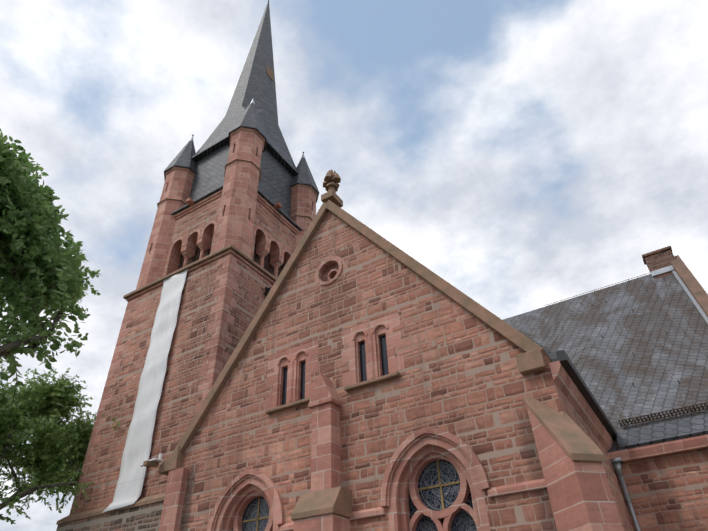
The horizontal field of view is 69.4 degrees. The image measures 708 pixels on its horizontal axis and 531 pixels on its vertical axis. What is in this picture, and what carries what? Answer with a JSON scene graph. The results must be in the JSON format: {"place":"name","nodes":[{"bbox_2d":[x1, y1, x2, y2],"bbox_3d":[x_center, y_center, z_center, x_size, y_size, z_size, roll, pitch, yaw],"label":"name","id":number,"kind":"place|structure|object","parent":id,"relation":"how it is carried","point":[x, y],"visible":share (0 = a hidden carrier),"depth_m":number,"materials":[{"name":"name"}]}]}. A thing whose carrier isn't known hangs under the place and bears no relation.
{"place":"outdoors","nodes":[
{"label":"outdoors","id":0,"kind":"place"},
{"bbox_2d":[0,128,100,409],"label":"tree","id":1,"kind":"object","parent":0,"point":[41,216],"depth_m":6.35,"materials":[{"name":"green plant"}]},
{"bbox_2d":[0,306,120,524],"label":"tree","id":2,"kind":"object","parent":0,"point":[45,458],"depth_m":18.34,"materials":[{"name":"green plant"}]},
{"bbox_2d":[56,493,164,530],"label":"tower plinth","id":3,"kind":"structure","parent":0,"point":[142,514],"depth_m":15.06,"materials":[{"name":"brown stone"}]},
{"bbox_2d":[0,0,707,530],"label":"sky","id":4,"kind":"structure","parent":0,"point":[529,155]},
{"bbox_2d":[359,335,388,381],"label":"window panes","id":5,"kind":"structure","parent":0,"point":[384,359],"depth_m":12.38,"materials":[{"name":"black glass"}]},
{"bbox_2d":[549,361,633,530],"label":"transept sides","id":6,"kind":"object","parent":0,"point":[584,417],"visible":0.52,"depth_m":11.49,"materials":[{"name":"red stone"}]},
{"bbox_2d":[516,329,557,361],"bbox_3d":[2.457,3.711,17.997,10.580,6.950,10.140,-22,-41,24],"label":"roof flashing","id":7,"kind":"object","parent":6,"relation":"on","point":[552,356],"depth_m":10.71,"materials":[{"name":"grey metal"}]},
{"bbox_2d":[556,350,616,437],"bbox_3d":[5.470,3.126,11.780,0.160,0.210,5.600,-22,-41,24],"label":"gutter","id":8,"kind":"object","parent":6,"relation":"attached to","point":[563,358],"visible":0.79,"depth_m":11.05,"materials":[{"name":"grey metal"}]},
{"label":"ground","id":9,"kind":"structure","parent":0,"visible":0},
{"bbox_2d":[69,253,272,514],"bbox_3d":[-5.445,5.410,19.917,5.800,8.900,5.800,-22,-41,24],"label":"tower shaft","id":10,"kind":"object","parent":9,"relation":"on","point":[181,395],"visible":0.18,"depth_m":17.95,"materials":[{"name":"red stone"}]},
{"bbox_2d":[102,271,186,512],"bbox_3d":[-7.111,3.833,17.881,1.460,8.680,0.239,-22,-41,24],"label":"banner","id":11,"kind":"object","parent":10,"relation":"attached to","point":[135,456],"visible":1,"depth_m":17.37,"materials":[{"name":"white fabric"}]},
{"bbox_2d":[70,250,274,513],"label":"corner quoins","id":12,"kind":"object","parent":10,"relation":"attached to","point":[207,364],"visible":0.21,"depth_m":18.18,"materials":[{"name":"red stone"}]},
{"bbox_2d":[123,244,276,298],"bbox_3d":[-5.604,1.752,22.677,6.140,0.270,6.140,-22,-41,24],"label":"string course","id":13,"kind":"object","parent":10,"relation":"on","point":[215,254],"visible":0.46,"depth_m":20.28,"materials":[{"name":"brown stone"}]},
{"bbox_2d":[163,196,295,276],"bbox_3d":[-5.679,0.036,23.971,5.040,4.130,5.040,-22,-41,24],"label":"belfry","id":14,"kind":"object","parent":13,"relation":"on","point":[268,222],"visible":0.19,"depth_m":22.96,"materials":[{"name":"stone"}]},
{"bbox_2d":[136,127,317,288],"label":"corner turrets","id":15,"kind":"object","parent":14,"relation":"on","point":[235,220],"visible":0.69,"depth_m":22.94,"materials":[{"name":"stone"}]},
{"bbox_2d":[164,97,318,202],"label":"turret roofs","id":16,"kind":"structure","parent":15,"relation":"on","point":[249,118],"depth_m":26.33,"materials":[{"name":"stone"}]},
{"bbox_2d":[169,221,291,277],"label":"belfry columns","id":17,"kind":"structure","parent":14,"relation":"attached to","point":[203,243],"depth_m":22.49,"materials":[{"name":"stone"}]},
{"bbox_2d":[173,189,298,234],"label":"parapet cornice","id":18,"kind":"structure","parent":14,"relation":"attached to","point":[264,203],"depth_m":23.55,"materials":[{"name":"stone"}]},
{"bbox_2d":[170,2,302,230],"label":"spire","id":19,"kind":"structure","parent":14,"relation":"on","point":[277,164],"depth_m":27.79,"materials":[{"name":"stone"}]},
{"bbox_2d":[266,66,272,80],"bbox_3d":[-5.311,-12.131,32.312,0.100,0.900,0.560,-22,-35,24],"label":"spire hatch","id":20,"kind":"object","parent":19,"relation":"attached to","point":[269,72],"visible":0.79,"depth_m":32.24,"materials":[{"name":"brown wood"}]},
{"bbox_2d":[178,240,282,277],"bbox_3d":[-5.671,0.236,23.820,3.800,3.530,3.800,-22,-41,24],"label":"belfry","id":21,"kind":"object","parent":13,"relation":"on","point":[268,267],"depth_m":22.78,"materials":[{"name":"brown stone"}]},
{"bbox_2d":[264,286,270,295],"bbox_3d":[-3.362,1.031,20.430,0.315,0.480,0.400,-22,-41,24],"label":"window","id":22,"kind":"structure","parent":10,"relation":"attached to","point":[267,290],"depth_m":20.26,"materials":[{"name":"black glass"}]},
{"bbox_2d":[179,211,569,530],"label":"gable wall","id":23,"kind":"structure","parent":9,"relation":"on","point":[465,380],"depth_m":11.84,"materials":[{"name":"red stone"}]},
{"bbox_2d":[141,453,163,467],"bbox_3d":[-5.486,5.301,13.914,0.320,0.390,0.480,-22,-41,24],"label":"gargoyle","id":24,"kind":"object","parent":23,"relation":"attached to","point":[154,462],"visible":1,"depth_m":13.90,"materials":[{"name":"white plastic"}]},
{"bbox_2d":[158,467,188,530],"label":"pilaster","id":25,"kind":"object","parent":23,"relation":"attached to","point":[172,509],"visible":0.92,"depth_m":13.14,"materials":[{"name":"red stone"}]},
{"bbox_2d":[207,469,283,530],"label":"window frame","id":26,"kind":"object","parent":23,"relation":"attached to","point":[264,487],"visible":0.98,"depth_m":12.28,"materials":[{"name":"red stone"}]},
{"bbox_2d":[242,497,268,530],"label":"arched window","id":27,"kind":"structure","parent":26,"relation":"in","point":[264,507],"depth_m":12.28,"materials":[{"name":"grey glass"}]},
{"bbox_2d":[265,349,310,414],"bbox_3d":[-1.587,2.990,13.314,1.440,1.545,0.380,-22,-41,24],"label":"window trim","id":28,"kind":"structure","parent":23,"relation":"attached to","point":[291,404],"depth_m":12.99,"materials":[{"name":"red stone"}]},
{"bbox_2d":[265,341,317,409],"bbox_3d":[-1.545,2.928,13.455,1.680,1.550,0.304,-22,-41,24],"label":"window surround","id":29,"kind":"object","parent":23,"relation":"attached to","point":[275,380],"visible":0.56,"depth_m":13.39,"materials":[{"name":"red stone"}]},
{"bbox_2d":[282,361,305,404],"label":"window panes","id":30,"kind":"structure","parent":29,"relation":"in","point":[302,392],"depth_m":13.36,"materials":[{"name":"black glass"}]},
{"bbox_2d":[314,256,344,287],"bbox_3d":[-0.662,0.214,14.635,1.040,1.040,0.240,-22,-41,24],"label":"round window surround","id":31,"kind":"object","parent":23,"relation":"attached to","point":[322,266],"depth_m":14.62,"materials":[{"name":"stone"}]},
{"bbox_2d":[321,170,342,207],"bbox_3d":[-0.735,-2.609,16.870,0.720,1.540,0.720,-22,-41,24],"label":"finial","id":32,"kind":"object","parent":23,"relation":"on","point":[332,180],"visible":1,"depth_m":16.70,"materials":[{"name":"beige stone"}]},
{"bbox_2d":[158,200,551,475],"bbox_3d":[-0.704,1.165,14.265,10.617,7.280,0.950,-22,-41,24],"label":"gable coping","id":33,"kind":"object","parent":23,"relation":"on","point":[530,360],"visible":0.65,"depth_m":13.98,"materials":[{"name":"brown stone"}]},
{"bbox_2d":[344,322,400,391],"bbox_3d":[0.449,2.169,12.344,1.440,1.545,0.380,-22,-41,24],"label":"window trim","id":34,"kind":"structure","parent":23,"relation":"attached to","point":[372,380],"depth_m":12.00,"materials":[{"name":"red stone"}]},
{"bbox_2d":[341,313,404,386],"bbox_3d":[0.491,2.107,12.484,1.680,1.550,0.304,-22,-41,24],"label":"window surround","id":35,"kind":"object","parent":23,"relation":"attached to","point":[351,355],"visible":0.6,"depth_m":12.40,"materials":[{"name":"red stone"}]},
{"bbox_2d":[280,373,546,530],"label":"buttress","id":36,"kind":"structure","parent":23,"relation":"attached to","point":[325,504],"depth_m":10.76,"materials":[{"name":"red stone"}]},
{"bbox_2d":[380,427,489,530],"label":"window frame","id":37,"kind":"object","parent":23,"relation":"attached to","point":[459,454],"visible":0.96,"depth_m":10.15,"materials":[{"name":"red stone"}]},
{"bbox_2d":[409,460,476,530],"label":"tracery window","id":38,"kind":"structure","parent":37,"relation":"in","point":[463,520],"depth_m":10.15,"materials":[{"name":"grey glass"}]},
{"bbox_2d":[527,407,623,530],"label":"buttress","id":39,"kind":"structure","parent":23,"relation":"attached to","point":[581,497],"depth_m":8.13,"materials":[{"name":"red stone"}]},
{"bbox_2d":[522,396,606,460],"bbox_3d":[3.640,2.820,8.992,0.640,1.471,0.960,6,-38,-12],"label":"buttress cap","id":40,"kind":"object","parent":39,"relation":"on","point":[569,435],"depth_m":8.73,"materials":[{"name":"brown stone"}]},
{"bbox_2d":[608,434,707,530],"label":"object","id":41,"kind":"object","parent":9,"relation":"on","point":[666,483],"visible":0.38,"depth_m":12.54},
{"bbox_2d":[503,274,707,452],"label":"roof","id":42,"kind":"structure","parent":41,"relation":"attached to","point":[612,369],"depth_m":16.22,"materials":[{"name":"stone"}]},
{"bbox_2d":[544,272,707,426],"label":"roof fittings","id":43,"kind":"object","parent":42,"relation":"attached to","point":[666,413],"visible":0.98,"depth_m":13.47,"materials":[{"name":"grey metal"}]},
{"bbox_2d":[642,246,675,278],"bbox_3d":[11.744,0.138,19.356,1.020,1.440,0.620,-22,-41,24],"label":"chimney","id":44,"kind":"object","parent":42,"relation":"on","point":[658,263],"visible":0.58,"depth_m":19.32,"materials":[{"name":"brick"}]},
{"bbox_2d":[610,457,640,530],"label":"downpipe","id":45,"kind":"object","parent":41,"relation":"attached to","point":[616,464],"visible":0.83,"depth_m":12.89,"materials":[{"name":"metal"}]},
{"bbox_2d":[671,255,707,316],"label":"coping","id":46,"kind":"object","parent":41,"relation":"on","point":[692,284],"visible":0.42,"depth_m":17.44,"materials":[{"name":"stone"}]},
{"bbox_2d":[672,270,707,323],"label":"verge flashing","id":47,"kind":"object","parent":46,"relation":"attached to","point":[696,304],"visible":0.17,"depth_m":17.11,"materials":[{"name":"silver metal"}]}
]}

